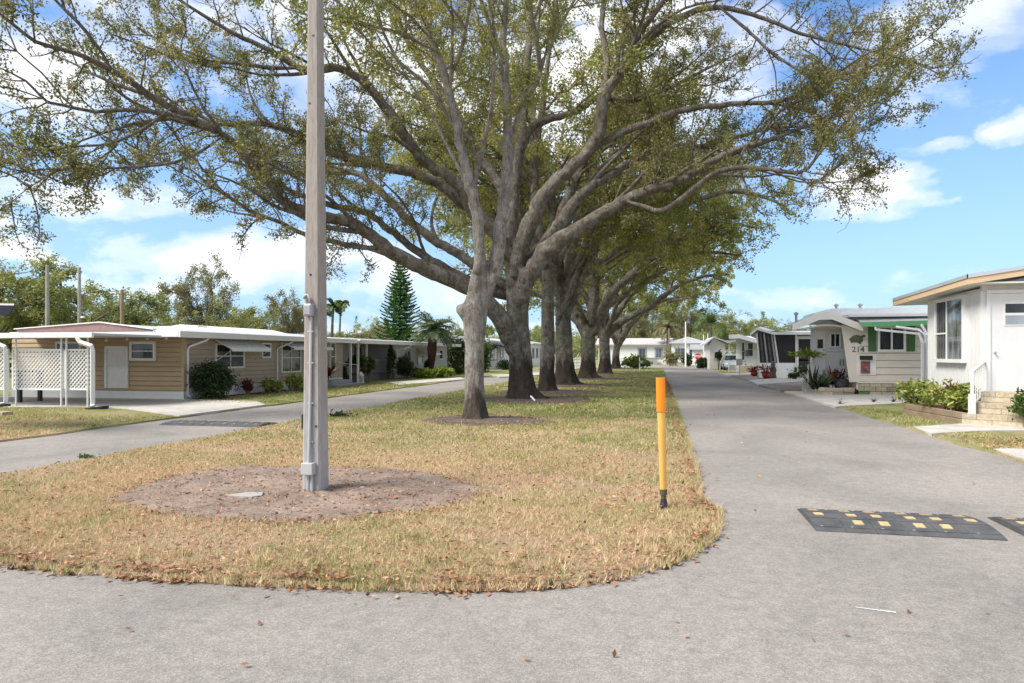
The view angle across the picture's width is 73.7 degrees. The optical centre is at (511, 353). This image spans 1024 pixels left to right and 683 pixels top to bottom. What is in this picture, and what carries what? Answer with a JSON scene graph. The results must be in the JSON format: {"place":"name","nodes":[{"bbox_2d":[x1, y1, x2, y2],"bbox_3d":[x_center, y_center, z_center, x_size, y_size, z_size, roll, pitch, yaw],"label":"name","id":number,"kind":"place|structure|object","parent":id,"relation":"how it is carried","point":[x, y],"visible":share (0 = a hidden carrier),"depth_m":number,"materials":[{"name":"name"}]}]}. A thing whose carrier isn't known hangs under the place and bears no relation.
{"place":"outdoors","nodes":[
{"label":"outdoors","id":0,"kind":"place"},
{"bbox_2d":[0,365,554,441],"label":"lawn","id":1,"kind":"structure","parent":0,"point":[129,412],"depth_m":18.83,"materials":[{"name":"plant"}]},
{"bbox_2d":[0,256,75,342],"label":"oak tree","id":2,"kind":"object","parent":1,"relation":"on","point":[22,293],"visible":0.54,"depth_m":47.45,"materials":[{"name":"plant"}]},
{"bbox_2d":[45,265,49,325],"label":"utility pole","id":3,"kind":"object","parent":1,"relation":"on","point":[47,315],"visible":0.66,"depth_m":43.92,"materials":[{"name":"wood"}]},
{"bbox_2d":[77,268,84,322],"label":"utility pole","id":4,"kind":"object","parent":1,"relation":"on","point":[79,316],"visible":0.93,"depth_m":45.92,"materials":[{"name":"grey concrete"}]},
{"bbox_2d":[0,251,171,346],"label":"oak tree","id":5,"kind":"object","parent":1,"relation":"on","point":[63,293],"visible":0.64,"depth_m":49.09,"materials":[{"name":"plant"}]},
{"bbox_2d":[42,292,165,322],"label":"oak tree","id":6,"kind":"object","parent":1,"relation":"on","point":[144,307],"visible":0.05,"depth_m":74.76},
{"bbox_2d":[0,396,264,416],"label":"driveway","id":7,"kind":"structure","parent":1,"relation":"on","point":[180,408],"depth_m":20.74,"materials":[{"name":"concrete"}]},
{"bbox_2d":[2,370,43,402],"bbox_3d":[-15.965,1.045,22.099,1.102,1.030,0.900,0,0,12],"label":"patio table","id":8,"kind":"object","parent":7,"relation":"on","point":[20,395],"visible":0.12,"depth_m":21.73,"materials":[{"name":"black plastic"}]},
{"bbox_2d":[0,332,160,406],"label":"carport","id":9,"kind":"object","parent":7,"relation":"on","point":[64,364],"visible":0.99,"depth_m":20.10,"materials":[{"name":"white metal"}]},
{"bbox_2d":[84,291,186,325],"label":"broadleaf tree","id":10,"kind":"object","parent":1,"relation":"on","point":[146,318],"visible":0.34,"depth_m":55.74,"materials":[{"name":"plant"}]},
{"bbox_2d":[11,322,356,398],"bbox_3d":[-13.080,0.220,29.519,7.815,2.760,13.420,0,0,12],"label":"mobile home","id":11,"kind":"object","parent":1,"relation":"on","point":[153,368],"visible":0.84,"depth_m":23.96,"materials":[{"name":"beige"}]},
{"bbox_2d":[55,342,82,354],"bbox_3d":[-15.706,-0.197,24.205,1.076,0.473,0.095,0,0,12],"label":"window","id":12,"kind":"structure","parent":11,"relation":"in","point":[70,345],"depth_m":24.17,"materials":[{"name":"glass"}]},
{"bbox_2d":[104,346,128,387],"bbox_3d":[-13.769,0.461,23.782,0.945,1.460,0.083,0,0,12],"label":"door","id":13,"kind":"structure","parent":11,"relation":"in","point":[116,358],"depth_m":23.76,"materials":[{"name":"white paint"}]},
{"bbox_2d":[129,341,156,360],"bbox_3d":[-12.741,-0.096,23.567,1.033,0.667,0.095,0,0,12],"label":"window","id":14,"kind":"structure","parent":11,"relation":"in","point":[138,350],"depth_m":23.54,"materials":[{"name":"glass"}]},
{"bbox_2d":[214,343,244,368],"bbox_3d":[-10.627,0.080,25.706,0.095,0.944,1.756,0,0,12],"label":"window","id":15,"kind":"structure","parent":11,"relation":"in","point":[236,357],"depth_m":25.68,"materials":[{"name":"glass"}]},
{"bbox_2d":[280,343,300,372],"bbox_3d":[-9.708,0.169,29.977,0.095,1.302,1.629,0,0,12],"label":"window","id":16,"kind":"structure","parent":11,"relation":"in","point":[291,362],"depth_m":29.92,"materials":[{"name":"glass"}]},
{"bbox_2d":[158,301,214,325],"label":"broadleaf tree","id":17,"kind":"object","parent":1,"relation":"on","point":[174,319],"visible":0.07,"depth_m":66.34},
{"bbox_2d":[156,251,241,325],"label":"bare branched tree","id":18,"kind":"object","parent":1,"relation":"on","point":[182,291],"visible":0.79,"depth_m":62.05,"materials":[{"name":"plant"}]},
{"bbox_2d":[185,356,244,399],"bbox_3d":[-10.357,0.829,23.632,1.861,1.528,1.762,0,0,-7],"label":"shrub","id":19,"kind":"object","parent":1,"relation":"on","point":[214,379],"visible":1,"depth_m":23.30,"materials":[{"name":"green plant"}]},
{"bbox_2d":[191,295,280,329],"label":"broadleaf tree","id":20,"kind":"object","parent":1,"relation":"on","point":[258,323],"visible":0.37,"depth_m":54.13,"materials":[{"name":"plant"}]},
{"bbox_2d":[192,389,286,399],"bbox_3d":[-9.928,1.577,26.424,1.099,0.065,6.489,0,0,12],"label":"mulch bed","id":21,"kind":"object","parent":1,"relation":"on","point":[255,393],"visible":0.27,"depth_m":26.03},
{"bbox_2d":[257,376,285,392],"bbox_3d":[-9.582,1.244,27.186,1.066,0.741,1.144,0,0,-23],"label":"shrub","id":22,"kind":"object","parent":21,"relation":"on","point":[270,385],"visible":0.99,"depth_m":26.99,"materials":[{"name":"green plant"}]},
{"bbox_2d":[207,300,303,333],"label":"bare branched tree","id":23,"kind":"object","parent":1,"relation":"on","point":[265,321],"visible":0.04,"depth_m":65.74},
{"bbox_2d":[263,287,304,333],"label":"bare branched tree","id":24,"kind":"object","parent":1,"relation":"on","point":[286,326],"visible":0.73,"depth_m":58.75,"materials":[{"name":"plant"}]},
{"bbox_2d":[283,371,303,390],"bbox_3d":[-9.067,1.141,28.588,0.959,0.880,1.012,0,0,12],"label":"shrub","id":25,"kind":"object","parent":1,"relation":"on","point":[295,381],"visible":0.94,"depth_m":28.46,"materials":[{"name":"green plant"}]},
{"bbox_2d":[327,297,344,336],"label":"palm tree","id":26,"kind":"object","parent":1,"relation":"on","point":[332,305],"visible":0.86,"depth_m":61.85,"materials":[{"name":"green plant"}]},
{"bbox_2d":[328,362,359,386],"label":"porch steps","id":27,"kind":"structure","parent":1,"relation":"on","point":[339,382],"depth_m":32.90,"materials":[{"name":"grey paint"}]},
{"bbox_2d":[349,341,362,378],"bbox_3d":[-11.789,0.450,36.749,7.500,2.300,2.100,0,0,12],"label":"post","id":28,"kind":"object","parent":1,"relation":"on","point":[350,360],"visible":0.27,"depth_m":35.56,"materials":[{"name":"white metal"}]},
{"bbox_2d":[344,352,370,381],"bbox_3d":[-8.445,0.727,37.516,1.338,1.680,1.227,0,0,12],"label":"shrub","id":29,"kind":"object","parent":1,"relation":"on","point":[363,361],"visible":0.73,"depth_m":37.34,"materials":[{"name":"green plant"}]},
{"bbox_2d":[333,323,415,339],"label":"bare branched tree","id":30,"kind":"object","parent":1,"relation":"on","point":[369,333],"visible":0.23,"depth_m":95.41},
{"bbox_2d":[386,344,395,379],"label":"shrub","id":31,"kind":"object","parent":1,"relation":"on","point":[391,358],"visible":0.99,"depth_m":41.41,"materials":[{"name":"green plant"}]},
{"bbox_2d":[333,337,460,381],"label":"mobile home","id":32,"kind":"object","parent":1,"relation":"on","point":[377,351],"visible":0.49,"depth_m":43.93,"materials":[{"name":"white"}]},
{"bbox_2d":[374,262,424,341],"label":"norfolk pine","id":33,"kind":"object","parent":1,"relation":"on","point":[397,298],"visible":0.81,"depth_m":65.44,"materials":[{"name":"plant"}]},
{"bbox_2d":[395,353,415,378],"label":"shrub","id":34,"kind":"object","parent":1,"relation":"on","point":[404,366],"visible":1,"depth_m":42.28,"materials":[{"name":"green plant"}]},
{"bbox_2d":[414,367,437,377],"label":"shrub","id":35,"kind":"object","parent":1,"relation":"on","point":[425,372],"visible":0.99,"depth_m":43.90,"materials":[{"name":"green plant"}]},
{"bbox_2d":[388,377,464,384],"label":"walkway","id":36,"kind":"structure","parent":1,"relation":"on","point":[432,380],"depth_m":39.43,"materials":[{"name":"concrete"}]},
{"bbox_2d":[408,311,455,368],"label":"palm tree","id":37,"kind":"object","parent":1,"relation":"on","point":[433,330],"visible":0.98,"depth_m":45.70,"materials":[{"name":"green plant"}]},
{"bbox_2d":[433,365,455,377],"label":"shrub","id":38,"kind":"object","parent":1,"relation":"on","point":[443,372],"visible":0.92,"depth_m":44.50,"materials":[{"name":"green plant"}]},
{"bbox_2d":[447,328,464,370],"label":"shrub","id":39,"kind":"object","parent":1,"relation":"on","point":[457,358],"visible":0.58,"depth_m":57.24,"materials":[{"name":"green plant"}]},
{"bbox_2d":[420,335,508,368],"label":"mobile home","id":40,"kind":"object","parent":1,"relation":"on","point":[498,352],"visible":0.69,"depth_m":72.26,"materials":[{"name":"white paint"}]},
{"bbox_2d":[441,315,492,339],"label":"broadleaf tree","id":41,"kind":"object","parent":1,"relation":"on","point":[461,332],"visible":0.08,"depth_m":68.15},
{"bbox_2d":[484,338,494,372],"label":"shrub","id":42,"kind":"object","parent":1,"relation":"on","point":[487,352],"visible":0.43,"depth_m":56.77,"materials":[{"name":"green plant"}]},
{"bbox_2d":[530,341,540,364],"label":"mobile home","id":43,"kind":"object","parent":1,"relation":"on","point":[535,349],"visible":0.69,"depth_m":93.46,"materials":[{"name":"white paint"}]},
{"bbox_2d":[0,355,598,367],"bbox_3d":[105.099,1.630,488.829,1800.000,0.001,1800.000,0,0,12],"label":"ground","id":44,"kind":"structure","parent":0,"point":[596,359],"depth_m":197.78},
{"bbox_2d":[0,318,810,359],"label":"wood","id":45,"kind":"object","parent":44,"relation":"on","point":[576,347],"visible":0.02,"depth_m":194.45,"materials":[{"name":"green wood"}]},
{"bbox_2d":[0,368,1023,591],"bbox_3d":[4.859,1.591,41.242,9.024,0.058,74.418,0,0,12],"label":"median lawn","id":46,"kind":"structure","parent":0,"point":[509,541],"depth_m":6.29,"materials":[{"name":"plant"}]},
{"bbox_2d":[109,465,501,523],"bbox_3d":[-2.314,1.536,7.810,4.378,0.049,3.070,0,0,12],"label":"dirt patch","id":47,"kind":"object","parent":46,"relation":"on","point":[247,508],"visible":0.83,"depth_m":7.49,"materials":[{"name":"soil"}]},
{"bbox_2d":[226,492,262,498],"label":"concrete slab","id":48,"kind":"structure","parent":47,"relation":"on","point":[247,495],"depth_m":7.34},
{"bbox_2d":[136,468,458,514],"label":"dirt clods","id":49,"kind":"object","parent":47,"relation":"on","point":[368,512],"visible":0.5,"depth_m":7.57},
{"bbox_2d":[107,465,491,522],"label":"fallen leaves","id":50,"kind":"object","parent":47,"relation":"on","point":[439,510],"visible":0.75,"depth_m":6.92,"materials":[{"name":"brown plant"}]},
{"bbox_2d":[301,0,328,491],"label":"utility pole","id":51,"kind":"object","parent":47,"relation":"on","point":[314,427],"visible":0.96,"depth_m":7.66,"materials":[{"name":"concrete"}]},
{"bbox_2d":[7,471,720,592],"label":"soil crumbs","id":52,"kind":"object","parent":46,"relation":"on","point":[239,582],"visible":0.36,"depth_m":4.76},
{"bbox_2d":[243,0,618,418],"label":"oak tree","id":53,"kind":"object","parent":46,"relation":"on","point":[472,309],"visible":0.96,"depth_m":15.78,"materials":[{"name":"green plant"}]},
{"bbox_2d":[420,415,552,425],"bbox_3d":[-0.555,1.524,15.929,3.173,0.072,2.391,0,0,12],"label":"mulch bed","id":54,"kind":"object","parent":46,"relation":"on","point":[505,419],"visible":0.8,"depth_m":15.51,"materials":[{"name":"soil"}]},
{"bbox_2d":[0,0,986,398],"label":"oak tree","id":55,"kind":"object","parent":46,"relation":"on","point":[524,268],"visible":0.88,"depth_m":20.52,"materials":[{"name":"green plant"}]},
{"bbox_2d":[459,396,593,403],"bbox_3d":[0.427,1.524,23.243,4.823,0.072,3.866,0,0,12],"label":"mulch bed","id":56,"kind":"object","parent":46,"relation":"on","point":[560,399],"visible":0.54,"depth_m":22.41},
{"bbox_2d":[494,389,612,394],"bbox_3d":[1.787,1.524,27.803,4.865,0.072,3.904,0,0,12],"label":"mulch bed","id":57,"kind":"object","parent":46,"relation":"on","point":[568,392],"visible":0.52,"depth_m":27.04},
{"bbox_2d":[368,0,741,390],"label":"oak tree","id":58,"kind":"object","parent":46,"relation":"on","point":[534,167],"visible":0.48,"depth_m":27.43,"materials":[{"name":"green plant"}]},
{"bbox_2d":[361,0,820,384],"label":"oak tree","id":59,"kind":"object","parent":46,"relation":"on","point":[573,271],"visible":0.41,"depth_m":32.30,"materials":[{"name":"green plant"}]},
{"bbox_2d":[435,107,779,378],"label":"oak tree","id":60,"kind":"object","parent":46,"relation":"on","point":[588,328],"visible":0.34,"depth_m":40.57,"materials":[{"name":"green plant"}]},
{"bbox_2d":[535,248,734,367],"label":"oak tree","id":61,"kind":"object","parent":46,"relation":"on","point":[618,337],"visible":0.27,"depth_m":66.16,"materials":[{"name":"green plant"}]},
{"bbox_2d":[620,353,652,368],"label":"shrub","id":62,"kind":"object","parent":46,"relation":"on","point":[633,362],"visible":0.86,"depth_m":71.58,"materials":[{"name":"green plant"}]},
{"bbox_2d":[529,185,759,373],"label":"oak tree","id":63,"kind":"object","parent":46,"relation":"on","point":[610,326],"visible":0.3,"depth_m":51.78,"materials":[{"name":"green plant"}]},
{"bbox_2d":[656,378,667,509],"bbox_3d":[1.512,0.901,6.886,0.120,1.321,0.084,0,0,12],"label":"marker post","id":64,"kind":"object","parent":46,"relation":"on","point":[661,399],"visible":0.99,"depth_m":6.88,"materials":[{"name":"yellow plastic"}]},
{"bbox_2d":[0,365,1023,682],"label":"road","id":65,"kind":"structure","parent":0,"point":[774,587],"depth_m":4.36,"materials":[{"name":"asphalt"}]},
{"bbox_2d":[159,420,276,426],"bbox_3d":[-6.661,1.567,15.522,2.446,0.066,0.850,0,0,12],"label":"speed hump","id":66,"kind":"object","parent":65,"relation":"on","point":[214,423],"visible":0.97,"depth_m":15.30,"materials":[{"name":"grey rubber"}]},
{"bbox_2d":[0,374,1023,682],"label":"fallen leaves","id":67,"kind":"object","parent":65,"relation":"on","point":[268,584],"visible":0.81,"depth_m":6.47,"materials":[{"name":"brown plant"}]},
{"bbox_2d":[797,508,1007,540],"bbox_3d":[3.587,1.567,6.430,1.526,0.066,0.880,0,0,12],"label":"speed hump","id":68,"kind":"object","parent":65,"relation":"on","point":[913,524],"visible":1,"depth_m":6.23,"materials":[{"name":"grey rubber"}]},
{"bbox_2d":[987,517,1023,535],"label":"speed hump","id":69,"kind":"object","parent":65,"relation":"on","point":[1014,524],"visible":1,"depth_m":6.29,"materials":[{"name":"grey rubber"}]},
{"bbox_2d":[0,0,1023,354],"label":"sky","id":70,"kind":"structure","parent":0,"point":[957,210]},
{"bbox_2d":[555,361,696,365],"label":"lawn","id":71,"kind":"structure","parent":0,"point":[597,362],"depth_m":100.35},
{"bbox_2d":[596,338,672,363],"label":"mobile home","id":72,"kind":"object","parent":71,"relation":"on","point":[650,347],"visible":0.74,"depth_m":101.35,"materials":[{"name":"white paint"}]},
{"bbox_2d":[609,310,660,337],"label":"oak tree","id":73,"kind":"object","parent":71,"relation":"on","point":[631,332],"visible":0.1,"depth_m":115.01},
{"bbox_2d":[626,309,671,337],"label":"bare branched tree","id":74,"kind":"object","parent":71,"relation":"on","point":[641,331],"visible":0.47,"depth_m":111.81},
{"bbox_2d":[653,320,680,364],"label":"palm tree","id":75,"kind":"object","parent":71,"relation":"on","point":[667,324],"visible":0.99,"depth_m":99.28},
{"bbox_2d":[661,344,682,365],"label":"shrub","id":76,"kind":"object","parent":71,"relation":"on","point":[672,358],"visible":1,"depth_m":87.79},
{"bbox_2d":[670,337,702,364],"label":"mobile home","id":77,"kind":"object","parent":71,"relation":"on","point":[680,343],"visible":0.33,"depth_m":96.04,"materials":[{"name":"white paint"}]},
{"bbox_2d":[666,301,712,339],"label":"bare branched tree","id":78,"kind":"object","parent":71,"relation":"on","point":[692,321],"visible":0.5,"depth_m":116.18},
{"bbox_2d":[701,308,746,350],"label":"broadleaf tree","id":79,"kind":"object","parent":71,"relation":"on","point":[731,331],"visible":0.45,"depth_m":124.65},
{"bbox_2d":[704,309,775,350],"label":"oak tree","id":80,"kind":"object","parent":71,"relation":"on","point":[745,330],"visible":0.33,"depth_m":137.36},
{"bbox_2d":[711,368,1023,463],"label":"lawn","id":81,"kind":"structure","parent":0,"point":[897,408],"depth_m":13.84,"materials":[{"name":"plant"}]},
{"bbox_2d":[692,308,733,339],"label":"palm tree","id":82,"kind":"object","parent":81,"relation":"on","point":[708,319],"visible":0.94,"depth_m":85.67,"materials":[{"name":"green plant"}]},
{"bbox_2d":[699,337,735,369],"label":"mobile home","id":83,"kind":"object","parent":81,"relation":"on","point":[713,346],"visible":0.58,"depth_m":69.25,"materials":[{"name":"white metal"}]},
{"bbox_2d":[720,354,735,369],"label":"parked car","id":84,"kind":"object","parent":81,"relation":"on","point":[724,362],"visible":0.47,"depth_m":66.34,"materials":[{"name":"blue paint"}]},
{"bbox_2d":[729,334,758,371],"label":"mobile home","id":85,"kind":"object","parent":81,"relation":"on","point":[746,350],"visible":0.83,"depth_m":58.99,"materials":[{"name":"white paint"}]},
{"bbox_2d":[748,378,807,385],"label":"driveway","id":86,"kind":"structure","parent":81,"relation":"on","point":[757,382],"depth_m":39.43,"materials":[{"name":"concrete"}]},
{"bbox_2d":[750,327,810,377],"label":"mobile home","id":87,"kind":"object","parent":81,"relation":"on","point":[775,346],"visible":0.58,"depth_m":44.15,"materials":[{"name":"white paint"}]},
{"bbox_2d":[797,338,810,371],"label":"door","id":88,"kind":"structure","parent":87,"relation":"in","point":[802,343],"depth_m":43.93,"materials":[{"name":"white paint"}]},
{"bbox_2d":[759,381,801,391],"bbox_3d":[13.753,1.573,33.903,2.603,0.075,11.461,0,0,28],"label":"gravel bed","id":89,"kind":"object","parent":81,"relation":"on","point":[777,386],"visible":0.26,"depth_m":33.13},
{"bbox_2d":[815,387,856,394],"bbox_3d":[12.420,1.440,27.555,1.355,0.300,3.533,0,0,-10],"label":"stone planter","id":90,"kind":"object","parent":81,"relation":"on","point":[835,391],"visible":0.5,"depth_m":25.83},
{"bbox_2d":[809,369,838,386],"bbox_3d":[12.274,1.082,26.681,1.247,1.036,1.279,0,0,43],"label":"agave","id":91,"kind":"object","parent":90,"relation":"on","point":[825,379],"visible":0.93,"depth_m":26.54,"materials":[{"name":"green plant"}]},
{"bbox_2d":[833,367,848,387],"bbox_3d":[12.904,0.932,26.578,0.660,0.857,0.870,0,0,-37],"label":"flower pot","id":92,"kind":"object","parent":90,"relation":"on","point":[838,383],"visible":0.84,"depth_m":26.43,"materials":[{"name":"grey ceramic"}]},
{"bbox_2d":[784,391,921,407],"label":"driveway","id":93,"kind":"structure","parent":81,"relation":"on","point":[832,401],"depth_m":23.32,"materials":[{"name":"concrete"}]},
{"bbox_2d":[788,347,825,383],"bbox_3d":[11.759,0.627,27.234,1.492,1.847,1.111,0,0,26],"label":"potted palm","id":94,"kind":"object","parent":93,"relation":"on","point":[803,354],"visible":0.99,"depth_m":27.16,"materials":[{"name":"green plant"}]},
{"bbox_2d":[802,361,829,392],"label":"entry steps","id":95,"kind":"structure","parent":93,"relation":"on","point":[806,388],"depth_m":27.15,"materials":[{"name":"grey concrete"}]},
{"bbox_2d":[782,303,927,394],"bbox_3d":[16.273,-0.299,28.033,9.967,3.781,9.346,0,0,12],"label":"mobile home","id":96,"kind":"object","parent":81,"relation":"on","point":[874,350],"visible":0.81,"depth_m":25.95,"materials":[{"name":"beige"}]},
{"bbox_2d":[815,329,824,379],"bbox_3d":[12.391,0.044,27.448,0.373,2.044,0.118,0,0,12],"label":"door","id":97,"kind":"structure","parent":96,"relation":"in","point":[819,334],"depth_m":27.45,"materials":[{"name":"white paint"}]},
{"bbox_2d":[829,332,840,347],"bbox_3d":[12.942,-0.548,27.353,0.442,0.619,0.095,0,0,12],"label":"window","id":98,"kind":"structure","parent":96,"relation":"in","point":[834,337],"depth_m":27.33,"materials":[{"name":"glass"}]},
{"bbox_2d":[877,326,905,351],"bbox_3d":[14.348,-0.566,25.811,0.972,0.968,0.095,0,0,12],"label":"window","id":99,"kind":"structure","parent":96,"relation":"in","point":[886,341],"depth_m":25.78,"materials":[{"name":"white glass"}]},
{"bbox_2d":[903,403,966,423],"bbox_3d":[10.531,1.438,16.429,0.900,0.283,2.862,0,0,7],"label":"planter","id":100,"kind":"object","parent":81,"relation":"on","point":[937,413],"visible":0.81,"depth_m":16.37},
{"bbox_2d":[893,377,938,405],"bbox_3d":[10.677,1.020,17.844,1.364,0.838,1.030,0,0,12],"label":"variegated shrub","id":101,"kind":"object","parent":100,"relation":"in","point":[907,394],"visible":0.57,"depth_m":17.86,"materials":[{"name":"green plant"}]},
{"bbox_2d":[911,377,969,409],"bbox_3d":[10.607,0.996,16.608,1.748,0.833,1.216,0,0,12],"label":"variegated shrub","id":102,"kind":"object","parent":100,"relation":"in","point":[937,392],"visible":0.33,"depth_m":16.59,"materials":[{"name":"green plant"}]},
{"bbox_2d":[942,382,980,412],"bbox_3d":[10.485,1.043,15.887,0.898,0.780,0.675,0,0,-5],"label":"variegated shrub","id":103,"kind":"object","parent":100,"relation":"in","point":[957,397],"visible":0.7,"depth_m":15.81,"materials":[{"name":"green plant"}]},
{"bbox_2d":[892,265,1023,408],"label":"mobile home","id":104,"kind":"object","parent":81,"relation":"on","point":[975,320],"visible":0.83,"depth_m":15.88,"materials":[{"name":"white paint"}]},
{"bbox_2d":[932,294,966,362],"bbox_3d":[11.146,-0.609,17.413,0.135,1.659,1.784,0,0,12],"label":"window","id":105,"kind":"structure","parent":104,"relation":"in","point":[950,313],"depth_m":17.25,"materials":[{"name":"glass"}]},
{"bbox_2d":[985,289,1023,390],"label":"door","id":106,"kind":"structure","parent":104,"relation":"in","point":[1004,344],"depth_m":15.65,"materials":[{"name":"white paint"}]},
{"bbox_2d":[914,423,1023,436],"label":"front path","id":107,"kind":"structure","parent":81,"relation":"on","point":[931,430],"depth_m":14.07,"materials":[{"name":"concrete"}]},
{"bbox_2d":[1006,387,1023,425],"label":"variegated shrub","id":108,"kind":"object","parent":107,"relation":"on","point":[1018,408],"visible":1,"depth_m":14.20,"materials":[{"name":"green plant"}]},
{"bbox_2d":[962,391,1023,427],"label":"brick steps","id":109,"kind":"structure","parent":81,"relation":"on","point":[991,409],"depth_m":14.90,"materials":[{"name":"beige brick"}]},
{"bbox_2d":[968,361,985,413],"bbox_3d":[10.497,0.851,15.419,1.060,1.398,0.152,0,0,-45],"label":"handrail","id":110,"kind":"object","parent":109,"relation":"attached to","point":[972,400],"visible":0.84,"depth_m":15.11,"materials":[{"name":"metal"}]},
{"bbox_2d":[993,448,1023,460],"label":"front path","id":111,"kind":"structure","parent":81,"relation":"on","point":[1016,453],"depth_m":10.69,"materials":[{"name":"concrete"}]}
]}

